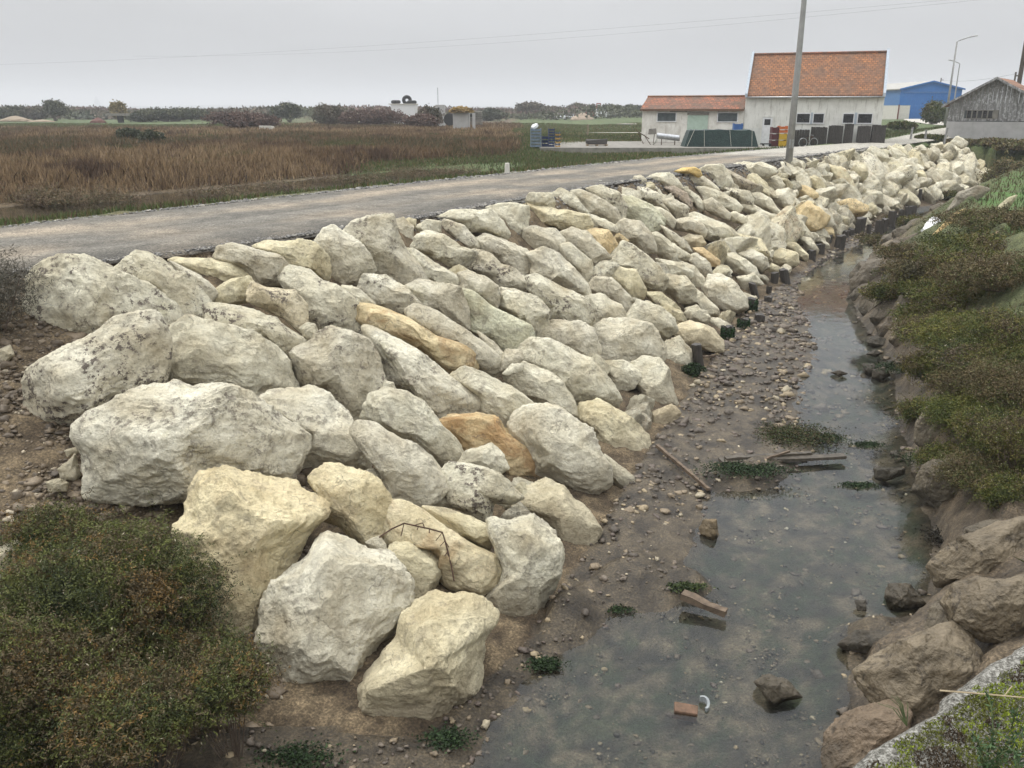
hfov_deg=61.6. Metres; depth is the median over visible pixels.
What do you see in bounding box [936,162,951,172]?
limestone boulder
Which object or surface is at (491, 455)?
limestone boulder
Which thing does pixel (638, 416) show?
limestone boulder
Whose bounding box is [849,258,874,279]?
mud boulder
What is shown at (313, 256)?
limestone boulder
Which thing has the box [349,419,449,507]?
limestone boulder
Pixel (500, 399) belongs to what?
limestone boulder
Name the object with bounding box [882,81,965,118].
blue warehouse
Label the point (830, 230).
limestone boulder
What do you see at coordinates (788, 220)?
limestone boulder
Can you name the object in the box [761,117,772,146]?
door
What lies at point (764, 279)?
limestone boulder
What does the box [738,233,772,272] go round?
limestone boulder
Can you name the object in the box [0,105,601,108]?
hills
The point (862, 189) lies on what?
limestone rubble
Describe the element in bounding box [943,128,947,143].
fence post
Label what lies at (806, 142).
old bicycle
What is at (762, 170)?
limestone boulder
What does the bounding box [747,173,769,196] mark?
limestone boulder
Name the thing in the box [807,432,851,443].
seaweed clump
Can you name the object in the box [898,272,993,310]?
bank shrub
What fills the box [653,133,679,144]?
metal drum tube
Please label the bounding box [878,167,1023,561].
bank growth
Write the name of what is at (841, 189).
limestone boulder
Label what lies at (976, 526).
mud boulder
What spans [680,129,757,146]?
tarp covered stack
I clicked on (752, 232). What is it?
limestone boulder
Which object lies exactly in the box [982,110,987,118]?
window
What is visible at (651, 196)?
limestone boulder
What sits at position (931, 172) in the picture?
limestone boulder
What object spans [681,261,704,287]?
limestone boulder
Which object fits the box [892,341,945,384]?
bank shrub
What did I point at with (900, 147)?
limestone boulder
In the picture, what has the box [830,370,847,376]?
stone
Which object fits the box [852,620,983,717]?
mud boulder
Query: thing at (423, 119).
distant bush
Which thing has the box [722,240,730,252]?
limestone boulder
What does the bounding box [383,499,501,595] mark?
limestone boulder
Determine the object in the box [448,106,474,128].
thatched shelter
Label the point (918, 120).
lane
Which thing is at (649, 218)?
limestone boulder
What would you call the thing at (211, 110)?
distant bush
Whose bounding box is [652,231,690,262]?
limestone boulder
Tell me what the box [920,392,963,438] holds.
bank shrub
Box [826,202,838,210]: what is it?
limestone boulder
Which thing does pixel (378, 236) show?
limestone boulder
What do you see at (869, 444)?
seaweed clump
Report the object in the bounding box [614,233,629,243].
limestone boulder
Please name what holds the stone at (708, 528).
on the ground at (572, 735)
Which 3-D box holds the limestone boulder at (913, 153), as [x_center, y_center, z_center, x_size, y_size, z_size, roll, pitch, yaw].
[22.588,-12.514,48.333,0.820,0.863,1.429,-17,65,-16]
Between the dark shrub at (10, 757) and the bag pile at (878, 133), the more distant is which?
the bag pile at (878, 133)
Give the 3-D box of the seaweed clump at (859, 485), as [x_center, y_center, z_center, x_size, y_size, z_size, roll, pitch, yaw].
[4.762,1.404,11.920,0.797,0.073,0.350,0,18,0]
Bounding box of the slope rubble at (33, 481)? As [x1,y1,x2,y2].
[0,278,314,757]
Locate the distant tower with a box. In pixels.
[94,96,99,107]
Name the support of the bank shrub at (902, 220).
on the ground at (572, 735)
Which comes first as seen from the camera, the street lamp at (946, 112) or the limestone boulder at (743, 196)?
the limestone boulder at (743, 196)
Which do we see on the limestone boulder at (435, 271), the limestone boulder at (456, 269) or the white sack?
the limestone boulder at (456, 269)
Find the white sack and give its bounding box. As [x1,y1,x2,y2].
[531,123,537,128]
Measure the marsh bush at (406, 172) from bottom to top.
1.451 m
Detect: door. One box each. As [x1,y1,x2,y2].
[687,115,707,129]
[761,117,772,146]
[909,93,958,118]
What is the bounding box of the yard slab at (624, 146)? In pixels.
[539,141,774,153]
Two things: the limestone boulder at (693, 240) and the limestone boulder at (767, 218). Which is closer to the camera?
the limestone boulder at (693, 240)
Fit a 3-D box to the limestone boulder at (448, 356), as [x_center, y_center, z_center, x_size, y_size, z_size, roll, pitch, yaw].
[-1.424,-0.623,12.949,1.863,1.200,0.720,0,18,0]
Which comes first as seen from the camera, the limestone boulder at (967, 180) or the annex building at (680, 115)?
the limestone boulder at (967, 180)
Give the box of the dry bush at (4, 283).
[0,242,53,346]
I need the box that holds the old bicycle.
[799,136,817,145]
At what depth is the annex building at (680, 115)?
55.77 m
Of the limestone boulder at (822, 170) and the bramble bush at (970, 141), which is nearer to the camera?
the limestone boulder at (822, 170)
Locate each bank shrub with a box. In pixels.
[850,231,887,245]
[858,276,902,308]
[871,237,928,260]
[871,251,946,283]
[881,213,919,225]
[884,304,971,350]
[885,297,951,333]
[887,270,945,301]
[888,390,925,428]
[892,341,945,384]
[896,239,1012,270]
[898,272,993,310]
[898,296,1010,360]
[904,433,972,472]
[909,379,1019,437]
[910,352,1015,398]
[915,220,1023,251]
[915,330,1023,375]
[919,201,1023,232]
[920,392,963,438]
[923,242,1023,303]
[925,430,1019,502]
[941,189,965,198]
[942,392,1023,459]
[947,350,1023,412]
[948,301,1023,349]
[967,457,1023,517]
[971,403,1023,475]
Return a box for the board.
[703,354,715,358]
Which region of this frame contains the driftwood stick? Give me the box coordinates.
[764,450,789,458]
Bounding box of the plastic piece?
[700,695,709,712]
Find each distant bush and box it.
[0,105,22,118]
[19,104,50,119]
[64,108,113,119]
[116,127,140,137]
[124,109,161,121]
[136,106,208,121]
[137,126,165,141]
[194,108,224,119]
[201,108,283,127]
[267,106,279,117]
[311,102,348,123]
[338,106,406,124]
[399,110,439,126]
[417,104,444,125]
[470,107,507,120]
[500,108,527,112]
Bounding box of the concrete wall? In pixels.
[853,645,1023,767]
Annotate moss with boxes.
[864,659,1023,767]
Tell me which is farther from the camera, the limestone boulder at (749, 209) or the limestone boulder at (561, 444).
the limestone boulder at (749, 209)
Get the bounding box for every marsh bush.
[1,175,100,205]
[69,180,155,201]
[174,177,266,196]
[240,174,306,189]
[298,163,393,182]
[367,157,452,176]
[423,158,490,174]
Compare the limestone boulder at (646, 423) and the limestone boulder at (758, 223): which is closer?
the limestone boulder at (646, 423)
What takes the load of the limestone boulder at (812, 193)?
on the ground at (572, 735)
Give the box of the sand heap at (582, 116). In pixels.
[570,113,593,119]
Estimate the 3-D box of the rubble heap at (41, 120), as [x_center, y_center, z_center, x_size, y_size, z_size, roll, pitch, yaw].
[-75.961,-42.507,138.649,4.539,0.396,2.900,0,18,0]
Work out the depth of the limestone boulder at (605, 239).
20.04 m
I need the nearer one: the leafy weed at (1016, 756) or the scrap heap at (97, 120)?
the leafy weed at (1016, 756)
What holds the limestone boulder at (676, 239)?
on the ground at (572, 735)
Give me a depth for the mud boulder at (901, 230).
29.20 m
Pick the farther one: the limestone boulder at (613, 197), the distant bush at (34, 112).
the distant bush at (34, 112)
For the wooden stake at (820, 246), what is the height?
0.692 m
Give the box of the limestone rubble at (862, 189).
[621,142,982,274]
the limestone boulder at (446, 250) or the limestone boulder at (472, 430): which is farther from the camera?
the limestone boulder at (446, 250)
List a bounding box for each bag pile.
[794,129,809,146]
[809,127,827,144]
[827,125,843,143]
[842,124,853,143]
[856,126,871,142]
[870,125,886,142]
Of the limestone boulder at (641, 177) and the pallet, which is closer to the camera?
the limestone boulder at (641, 177)
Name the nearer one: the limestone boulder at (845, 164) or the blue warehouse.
the limestone boulder at (845, 164)
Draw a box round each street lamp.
[944,35,977,125]
[949,60,959,98]
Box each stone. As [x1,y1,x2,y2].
[0,345,14,360]
[0,540,23,571]
[45,478,68,492]
[57,453,80,480]
[64,447,78,456]
[505,163,509,172]
[698,518,718,540]
[754,673,801,705]
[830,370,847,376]
[854,600,866,610]
[862,363,875,377]
[866,350,881,357]
[872,367,890,381]
[873,468,904,481]
[884,583,925,610]
[889,450,900,457]
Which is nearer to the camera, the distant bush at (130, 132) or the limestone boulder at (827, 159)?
the limestone boulder at (827, 159)
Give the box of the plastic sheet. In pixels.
[921,217,940,231]
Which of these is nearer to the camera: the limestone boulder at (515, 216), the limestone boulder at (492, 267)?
the limestone boulder at (492, 267)
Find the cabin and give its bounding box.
[435,88,445,125]
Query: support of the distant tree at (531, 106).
on the ground at (572, 735)
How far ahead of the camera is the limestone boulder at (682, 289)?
20.21 m
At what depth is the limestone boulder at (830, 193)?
35.02 m
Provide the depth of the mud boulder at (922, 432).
12.64 m
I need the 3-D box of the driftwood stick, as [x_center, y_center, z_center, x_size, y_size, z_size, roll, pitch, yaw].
[3.762,1.060,12.473,0.726,0.036,0.044,-13,21,-26]
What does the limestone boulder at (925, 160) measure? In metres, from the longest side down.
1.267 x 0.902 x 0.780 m
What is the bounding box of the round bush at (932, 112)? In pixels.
[919,96,948,123]
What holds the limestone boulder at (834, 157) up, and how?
on the ground at (572, 735)
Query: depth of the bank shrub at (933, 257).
17.31 m
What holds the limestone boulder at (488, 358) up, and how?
on the ground at (572, 735)
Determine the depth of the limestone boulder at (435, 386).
11.76 m
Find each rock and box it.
[933,208,965,233]
[946,185,989,211]
[995,195,1017,209]
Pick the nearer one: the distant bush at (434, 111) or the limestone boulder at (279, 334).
the limestone boulder at (279, 334)
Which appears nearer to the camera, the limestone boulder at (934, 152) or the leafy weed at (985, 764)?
the leafy weed at (985, 764)
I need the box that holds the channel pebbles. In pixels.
[46,223,940,767]
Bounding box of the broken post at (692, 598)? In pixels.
[680,590,727,617]
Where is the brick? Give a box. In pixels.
[673,702,697,722]
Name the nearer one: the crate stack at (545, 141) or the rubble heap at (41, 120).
the crate stack at (545, 141)
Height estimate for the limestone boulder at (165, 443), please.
1.309 m
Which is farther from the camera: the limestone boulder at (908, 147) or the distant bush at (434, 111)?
the distant bush at (434, 111)
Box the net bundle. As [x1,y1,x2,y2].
[585,139,607,143]
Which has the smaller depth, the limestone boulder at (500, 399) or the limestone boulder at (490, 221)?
the limestone boulder at (500, 399)
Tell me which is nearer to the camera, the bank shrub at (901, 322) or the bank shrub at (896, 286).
the bank shrub at (901, 322)
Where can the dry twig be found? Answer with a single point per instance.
(1005, 695)
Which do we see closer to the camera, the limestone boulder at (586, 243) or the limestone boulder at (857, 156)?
the limestone boulder at (586, 243)
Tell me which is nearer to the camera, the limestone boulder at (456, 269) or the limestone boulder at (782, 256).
the limestone boulder at (456, 269)
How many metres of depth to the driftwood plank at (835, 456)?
12.63 m
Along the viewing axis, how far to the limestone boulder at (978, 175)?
51.37 m
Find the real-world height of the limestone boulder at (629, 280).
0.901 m
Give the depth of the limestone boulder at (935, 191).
46.14 m
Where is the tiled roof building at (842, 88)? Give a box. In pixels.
[743,48,889,146]
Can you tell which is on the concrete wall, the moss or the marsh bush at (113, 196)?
the moss
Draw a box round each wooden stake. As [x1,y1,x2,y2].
[691,343,703,365]
[720,325,735,339]
[736,317,750,328]
[745,297,758,313]
[748,282,758,298]
[754,313,764,321]
[764,296,772,301]
[766,285,771,293]
[770,272,778,283]
[779,268,790,284]
[807,249,816,261]
[816,243,824,254]
[834,234,846,249]
[843,230,849,237]
[848,228,854,235]
[855,217,866,234]
[866,224,871,233]
[874,220,883,234]
[881,218,888,232]
[888,210,896,227]
[898,209,903,215]
[904,206,911,215]
[911,205,916,213]
[918,189,922,201]
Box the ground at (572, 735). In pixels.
[0,109,1023,767]
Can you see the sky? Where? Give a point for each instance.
(619, 68)
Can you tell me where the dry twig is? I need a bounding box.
[939,686,1023,697]
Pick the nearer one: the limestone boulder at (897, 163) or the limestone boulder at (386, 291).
the limestone boulder at (386, 291)
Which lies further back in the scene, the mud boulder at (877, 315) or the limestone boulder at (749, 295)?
the limestone boulder at (749, 295)
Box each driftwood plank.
[718,453,846,463]
[724,451,811,459]
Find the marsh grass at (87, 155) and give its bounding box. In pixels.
[0,121,682,225]
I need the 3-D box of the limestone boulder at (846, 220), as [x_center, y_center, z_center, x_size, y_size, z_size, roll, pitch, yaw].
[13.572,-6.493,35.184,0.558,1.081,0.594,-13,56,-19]
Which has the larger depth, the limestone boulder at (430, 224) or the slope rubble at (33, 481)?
the limestone boulder at (430, 224)
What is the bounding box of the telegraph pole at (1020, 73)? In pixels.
[1014,44,1023,98]
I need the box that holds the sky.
[0,0,1023,105]
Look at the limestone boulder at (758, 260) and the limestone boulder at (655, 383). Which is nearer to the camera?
the limestone boulder at (655, 383)
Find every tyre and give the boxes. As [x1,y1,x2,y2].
[391,100,400,103]
[402,95,411,103]
[407,100,416,103]
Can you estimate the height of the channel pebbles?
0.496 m
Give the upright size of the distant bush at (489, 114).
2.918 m
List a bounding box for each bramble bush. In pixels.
[886,120,918,129]
[914,133,946,140]
[938,137,976,145]
[973,136,1023,146]
[975,148,1016,184]
[991,144,1015,150]
[999,156,1023,174]
[1002,141,1023,150]
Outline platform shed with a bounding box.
[105,113,129,122]
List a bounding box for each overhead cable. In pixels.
[28,0,942,63]
[230,0,972,55]
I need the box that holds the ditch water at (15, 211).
[0,169,472,220]
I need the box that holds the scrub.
[1,103,641,119]
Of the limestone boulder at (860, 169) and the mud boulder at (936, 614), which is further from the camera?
the limestone boulder at (860, 169)
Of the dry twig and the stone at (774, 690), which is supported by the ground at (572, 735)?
the stone at (774, 690)
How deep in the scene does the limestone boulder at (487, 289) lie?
14.94 m
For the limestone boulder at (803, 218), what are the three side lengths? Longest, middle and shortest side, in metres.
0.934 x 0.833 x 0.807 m
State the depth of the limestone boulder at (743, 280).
23.45 m
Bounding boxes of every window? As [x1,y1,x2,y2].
[656,112,676,121]
[717,112,738,121]
[796,113,810,123]
[812,113,824,123]
[842,113,854,123]
[856,113,872,123]
[966,110,971,118]
[971,110,977,118]
[976,110,982,118]
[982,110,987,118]
[987,110,993,118]
[992,110,998,118]
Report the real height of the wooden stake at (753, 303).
0.715 m
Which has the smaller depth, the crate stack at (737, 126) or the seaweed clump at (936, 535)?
the seaweed clump at (936, 535)
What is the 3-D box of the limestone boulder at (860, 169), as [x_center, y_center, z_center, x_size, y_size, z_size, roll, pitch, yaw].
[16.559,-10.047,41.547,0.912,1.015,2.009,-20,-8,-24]
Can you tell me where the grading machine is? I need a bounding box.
[637,128,655,144]
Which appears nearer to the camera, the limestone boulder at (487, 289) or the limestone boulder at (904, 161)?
the limestone boulder at (487, 289)
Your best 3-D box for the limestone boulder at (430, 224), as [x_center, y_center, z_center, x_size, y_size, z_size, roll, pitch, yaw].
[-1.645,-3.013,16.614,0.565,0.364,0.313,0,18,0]
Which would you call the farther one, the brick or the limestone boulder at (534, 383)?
the limestone boulder at (534, 383)
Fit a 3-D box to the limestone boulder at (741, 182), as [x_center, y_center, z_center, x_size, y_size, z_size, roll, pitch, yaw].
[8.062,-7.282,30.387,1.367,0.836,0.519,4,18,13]
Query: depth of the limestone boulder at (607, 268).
18.71 m
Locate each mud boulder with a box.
[820,699,912,767]
[837,629,891,653]
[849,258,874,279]
[849,259,885,291]
[849,283,867,300]
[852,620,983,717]
[858,291,872,315]
[866,336,885,347]
[867,249,881,259]
[868,298,882,312]
[869,298,896,324]
[876,315,897,336]
[879,233,892,244]
[881,240,892,247]
[888,330,907,346]
[890,233,917,244]
[891,223,911,238]
[892,292,919,312]
[911,455,968,507]
[911,466,920,478]
[913,390,950,448]
[924,598,947,628]
[925,516,1023,587]
[928,203,942,211]
[939,574,1023,643]
[963,519,1000,533]
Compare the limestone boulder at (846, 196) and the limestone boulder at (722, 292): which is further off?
the limestone boulder at (846, 196)
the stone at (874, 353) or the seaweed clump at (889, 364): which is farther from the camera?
the stone at (874, 353)
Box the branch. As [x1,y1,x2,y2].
[656,444,709,490]
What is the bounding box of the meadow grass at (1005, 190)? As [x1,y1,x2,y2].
[911,166,1023,358]
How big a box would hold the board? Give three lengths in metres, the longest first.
0.763 x 0.064 x 0.048 m
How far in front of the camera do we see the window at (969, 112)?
56.53 m
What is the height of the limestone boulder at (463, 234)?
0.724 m
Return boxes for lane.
[904,119,946,124]
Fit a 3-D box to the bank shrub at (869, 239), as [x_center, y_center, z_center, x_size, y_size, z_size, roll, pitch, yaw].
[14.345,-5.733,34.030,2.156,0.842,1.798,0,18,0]
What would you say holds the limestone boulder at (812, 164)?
on the ground at (572, 735)
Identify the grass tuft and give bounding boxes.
[878,695,907,725]
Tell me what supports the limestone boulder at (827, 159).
on the ground at (572, 735)
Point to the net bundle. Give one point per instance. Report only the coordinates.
(596, 141)
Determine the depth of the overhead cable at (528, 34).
62.65 m
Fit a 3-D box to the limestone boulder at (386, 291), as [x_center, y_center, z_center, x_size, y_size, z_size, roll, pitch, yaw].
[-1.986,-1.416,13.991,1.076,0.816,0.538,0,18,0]
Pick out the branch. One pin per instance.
(677, 462)
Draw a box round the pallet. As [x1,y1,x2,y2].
[586,144,607,145]
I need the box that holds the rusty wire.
[379,522,454,580]
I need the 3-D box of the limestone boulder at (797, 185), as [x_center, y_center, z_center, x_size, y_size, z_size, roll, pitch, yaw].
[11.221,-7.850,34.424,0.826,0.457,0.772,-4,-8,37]
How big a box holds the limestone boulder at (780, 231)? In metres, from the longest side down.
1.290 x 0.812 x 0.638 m
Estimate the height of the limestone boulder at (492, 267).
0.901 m
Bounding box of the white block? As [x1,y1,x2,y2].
[259,126,273,129]
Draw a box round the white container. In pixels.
[388,104,417,123]
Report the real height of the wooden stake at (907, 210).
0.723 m
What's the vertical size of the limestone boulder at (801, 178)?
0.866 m
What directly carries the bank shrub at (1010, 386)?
on the ground at (572, 735)
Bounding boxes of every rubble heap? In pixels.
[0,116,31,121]
[27,119,54,121]
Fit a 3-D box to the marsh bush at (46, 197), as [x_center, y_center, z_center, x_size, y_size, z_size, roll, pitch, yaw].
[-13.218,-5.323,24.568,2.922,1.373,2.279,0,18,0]
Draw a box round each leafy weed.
[966,691,1023,767]
[971,743,1009,767]
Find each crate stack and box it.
[530,128,540,146]
[542,136,548,146]
[548,128,554,146]
[555,132,560,146]
[732,123,742,129]
[769,127,778,145]
[777,133,786,145]
[778,126,787,132]
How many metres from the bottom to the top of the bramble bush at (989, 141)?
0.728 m
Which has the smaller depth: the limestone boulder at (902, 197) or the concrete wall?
the concrete wall
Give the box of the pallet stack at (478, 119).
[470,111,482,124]
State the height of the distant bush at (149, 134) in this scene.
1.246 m
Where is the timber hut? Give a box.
[941,77,1023,139]
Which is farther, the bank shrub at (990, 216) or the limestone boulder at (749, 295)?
the limestone boulder at (749, 295)
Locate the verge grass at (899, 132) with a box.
[470,125,993,170]
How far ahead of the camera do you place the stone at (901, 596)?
9.05 m
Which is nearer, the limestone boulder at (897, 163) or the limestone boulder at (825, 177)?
the limestone boulder at (825, 177)
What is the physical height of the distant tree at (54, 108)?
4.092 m
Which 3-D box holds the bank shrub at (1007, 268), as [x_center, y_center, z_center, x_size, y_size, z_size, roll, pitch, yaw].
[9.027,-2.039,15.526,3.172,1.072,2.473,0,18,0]
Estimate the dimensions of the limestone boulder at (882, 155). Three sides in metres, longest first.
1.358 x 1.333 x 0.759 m
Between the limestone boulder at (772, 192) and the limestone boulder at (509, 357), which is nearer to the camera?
the limestone boulder at (509, 357)
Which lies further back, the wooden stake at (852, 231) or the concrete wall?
the wooden stake at (852, 231)
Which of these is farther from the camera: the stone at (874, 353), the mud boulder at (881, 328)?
the mud boulder at (881, 328)
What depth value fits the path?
73.58 m
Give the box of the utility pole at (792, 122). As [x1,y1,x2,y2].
[785,0,806,163]
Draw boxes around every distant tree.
[41,98,70,120]
[275,100,301,121]
[514,100,551,112]
[547,105,564,109]
[565,102,586,114]
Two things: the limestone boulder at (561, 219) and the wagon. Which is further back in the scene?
the wagon
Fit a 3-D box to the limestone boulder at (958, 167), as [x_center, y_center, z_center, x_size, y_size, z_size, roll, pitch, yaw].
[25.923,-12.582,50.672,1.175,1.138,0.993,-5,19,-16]
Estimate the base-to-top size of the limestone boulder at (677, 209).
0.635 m
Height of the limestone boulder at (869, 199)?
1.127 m
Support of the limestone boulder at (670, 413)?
on the ground at (572, 735)
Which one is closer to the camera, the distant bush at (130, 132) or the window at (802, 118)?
the window at (802, 118)
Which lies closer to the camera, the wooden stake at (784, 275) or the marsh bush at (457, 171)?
the wooden stake at (784, 275)
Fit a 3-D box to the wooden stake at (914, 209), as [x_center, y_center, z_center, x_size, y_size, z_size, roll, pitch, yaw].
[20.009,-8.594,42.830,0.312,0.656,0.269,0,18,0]
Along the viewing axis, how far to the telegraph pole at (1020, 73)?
60.50 m
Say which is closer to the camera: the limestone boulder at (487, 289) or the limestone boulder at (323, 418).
the limestone boulder at (323, 418)
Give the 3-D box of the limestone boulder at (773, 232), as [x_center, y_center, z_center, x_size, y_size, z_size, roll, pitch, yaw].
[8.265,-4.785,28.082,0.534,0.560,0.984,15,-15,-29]
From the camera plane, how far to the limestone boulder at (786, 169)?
35.22 m
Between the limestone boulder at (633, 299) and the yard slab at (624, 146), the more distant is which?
the yard slab at (624, 146)
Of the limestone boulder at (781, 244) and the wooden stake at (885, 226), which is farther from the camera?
the wooden stake at (885, 226)
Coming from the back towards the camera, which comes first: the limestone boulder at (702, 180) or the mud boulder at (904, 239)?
the limestone boulder at (702, 180)
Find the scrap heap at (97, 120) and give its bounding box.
[90,117,106,122]
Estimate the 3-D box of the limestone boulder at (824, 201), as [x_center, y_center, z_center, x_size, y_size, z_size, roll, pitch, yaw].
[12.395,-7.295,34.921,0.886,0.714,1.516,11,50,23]
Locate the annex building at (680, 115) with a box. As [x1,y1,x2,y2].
[640,95,745,142]
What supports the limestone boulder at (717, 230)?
on the ground at (572, 735)
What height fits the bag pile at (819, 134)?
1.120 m
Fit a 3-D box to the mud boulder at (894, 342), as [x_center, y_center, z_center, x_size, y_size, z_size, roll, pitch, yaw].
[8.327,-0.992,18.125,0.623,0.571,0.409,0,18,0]
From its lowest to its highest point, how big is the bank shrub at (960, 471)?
0.829 m
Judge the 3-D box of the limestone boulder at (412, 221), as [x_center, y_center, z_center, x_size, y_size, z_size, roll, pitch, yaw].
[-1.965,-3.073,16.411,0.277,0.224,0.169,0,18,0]
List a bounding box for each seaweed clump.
[226,733,368,767]
[408,721,483,753]
[516,653,570,676]
[605,603,640,616]
[664,580,718,592]
[669,457,818,482]
[681,362,707,379]
[751,417,889,453]
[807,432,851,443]
[831,480,882,491]
[847,440,887,449]
[860,359,904,374]
[880,450,920,465]
[913,525,943,551]
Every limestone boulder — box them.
[21,309,172,425]
[22,253,183,333]
[69,379,311,506]
[114,250,212,317]
[167,257,248,280]
[168,313,299,396]
[169,261,217,300]
[171,464,330,637]
[201,302,306,358]
[212,242,288,287]
[213,275,254,304]
[245,281,308,334]
[252,238,331,280]
[253,530,414,683]
[259,384,371,469]
[277,264,362,334]
[289,325,386,420]
[299,322,317,340]
[307,462,392,545]
[314,224,376,284]
[341,285,375,303]
[343,213,429,284]
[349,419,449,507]
[355,302,479,373]
[356,273,422,314]
[357,589,499,720]
[359,386,463,466]
[361,324,480,418]
[365,535,386,548]
[366,468,384,485]
[382,380,395,387]
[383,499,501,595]
[387,541,441,598]
[396,217,413,238]
[404,303,503,377]
[405,278,470,330]
[406,217,416,228]
[407,248,459,285]
[410,230,477,267]
[415,219,441,232]
[422,505,492,550]
[433,498,451,508]
[436,208,510,239]
[439,412,541,477]
[441,218,479,248]
[441,461,524,522]
[449,264,466,273]
[449,365,533,428]
[457,269,500,308]
[457,442,509,473]
[462,288,535,351]
[467,248,528,292]
[476,233,530,275]
[477,331,502,356]
[485,202,529,233]
[485,513,564,616]
[497,481,527,508]
[499,287,550,336]
[499,348,523,371]
[499,502,530,519]
[502,361,577,417]
[502,363,523,375]
[507,402,612,494]
[511,477,533,485]
[511,477,602,545]
[517,336,622,407]
[522,225,565,253]
[524,203,593,229]
[525,192,555,207]
[525,246,591,295]
[525,273,595,325]
[539,319,601,355]
[552,188,588,213]
[559,226,611,265]
[560,242,593,282]
[570,189,621,223]
[577,398,650,450]
[584,293,626,325]
[585,184,627,217]
[587,228,617,253]
[588,213,618,233]
[588,276,631,312]
[589,260,619,280]
[589,353,609,374]
[592,317,667,361]
[604,454,634,487]
[605,359,641,390]
[609,240,668,292]
[612,266,646,299]
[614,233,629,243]
[615,217,656,253]
[620,186,642,199]
[623,195,664,231]
[625,394,654,411]
[626,299,678,338]
[626,410,644,422]
[629,195,665,231]
[629,402,652,420]
[630,355,678,405]
[631,297,640,303]
[633,175,646,183]
[637,186,669,211]
[639,412,651,430]
[643,182,654,190]
[646,172,682,188]
[646,291,686,320]
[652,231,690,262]
[652,404,680,423]
[655,206,675,228]
[655,258,694,277]
[656,251,681,261]
[656,262,669,273]
[660,225,692,252]
[663,197,689,218]
[663,302,684,323]
[664,186,692,209]
[664,335,693,364]
[665,273,696,303]
[672,320,724,352]
[673,167,701,177]
[674,217,707,237]
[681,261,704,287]
[681,288,719,316]
[682,187,704,211]
[682,234,705,248]
[684,174,719,190]
[684,305,710,324]
[684,307,710,319]
[688,211,739,241]
[688,253,712,276]
[692,247,720,266]
[695,186,742,212]
[699,164,733,190]
[701,273,748,314]
[702,197,731,219]
[707,240,727,264]
[709,317,734,328]
[713,265,729,275]
[718,310,735,323]
[719,238,736,252]
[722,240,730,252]
[724,187,753,204]
[724,236,757,252]
[724,252,760,277]
[726,168,758,189]
[730,211,747,224]
[733,161,777,178]
[736,272,764,289]
[737,211,771,248]
[737,249,769,271]
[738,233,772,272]
[741,204,775,218]
[744,292,758,299]
[746,229,755,235]
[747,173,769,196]
[749,184,762,192]
[752,192,780,213]
[760,274,769,283]
[763,214,771,222]
[764,175,785,189]
[766,263,780,271]
[768,222,785,241]
[769,187,777,198]
[770,205,802,241]
[770,228,775,237]
[771,240,786,250]
[771,248,799,268]
[772,188,795,208]
[776,172,787,178]
[778,165,791,176]
[781,178,792,188]
[786,236,793,248]
[786,242,808,261]
[790,167,809,180]
[791,158,801,167]
[791,181,801,191]
[795,173,811,187]
[795,200,815,208]
[796,185,818,199]
[796,201,830,231]
[796,232,803,243]
[797,214,807,222]
[798,217,814,238]
[800,237,818,254]
[805,168,820,177]
[806,159,819,167]
[810,175,825,189]
[814,195,828,207]
[815,163,829,171]
[815,186,836,202]
[815,228,830,241]
[817,167,830,180]
[819,206,836,234]
[821,175,830,179]
[824,156,837,165]
[825,227,834,238]
[826,184,849,198]
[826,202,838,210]
[827,208,843,223]
[829,153,839,163]
[829,164,854,185]
[832,178,846,183]
[832,213,842,226]
[836,148,855,160]
[837,198,868,217]
[838,155,846,164]
[838,161,850,169]
[838,207,854,222]
[840,193,852,198]
[841,216,849,225]
[843,182,861,198]
[849,173,858,183]
[850,162,868,182]
[852,151,861,159]
[860,151,883,173]
[861,189,883,208]
[862,179,882,192]
[862,195,876,204]
[866,146,889,162]
[868,168,878,179]
[868,202,878,219]
[875,173,883,180]
[880,161,888,174]
[882,180,899,192]
[882,203,891,214]
[883,185,896,197]
[883,194,897,208]
[885,172,904,184]
[887,145,907,158]
[888,161,904,170]
[892,143,909,157]
[892,165,915,185]
[894,193,907,204]
[896,189,920,206]
[897,157,916,170]
[904,144,913,151]
[908,149,924,166]
[910,178,919,188]
[915,176,932,190]
[917,170,926,177]
[921,153,927,162]
[922,187,935,203]
[925,167,943,184]
[926,146,940,162]
[928,185,941,200]
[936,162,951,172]
[936,169,952,180]
[941,180,960,191]
[942,143,956,159]
[943,151,952,160]
[950,136,967,148]
[950,160,964,175]
[952,149,958,159]
[952,176,961,183]
[954,153,977,170]
[959,166,976,181]
[959,173,977,187]
[975,170,987,180]
[978,159,985,169]
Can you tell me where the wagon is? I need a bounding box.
[443,113,452,125]
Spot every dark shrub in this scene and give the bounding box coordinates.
[0,486,118,573]
[0,490,257,657]
[0,557,195,746]
[0,684,101,767]
[15,635,229,767]
[115,574,255,715]
[173,623,297,760]
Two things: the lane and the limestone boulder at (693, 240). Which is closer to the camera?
the limestone boulder at (693, 240)
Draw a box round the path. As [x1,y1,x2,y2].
[599,132,641,132]
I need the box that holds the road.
[0,128,950,277]
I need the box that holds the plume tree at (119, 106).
[108,99,128,120]
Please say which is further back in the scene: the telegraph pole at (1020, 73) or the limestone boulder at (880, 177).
the telegraph pole at (1020, 73)
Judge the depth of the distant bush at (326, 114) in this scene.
113.53 m
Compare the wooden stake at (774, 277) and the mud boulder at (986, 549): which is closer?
the mud boulder at (986, 549)

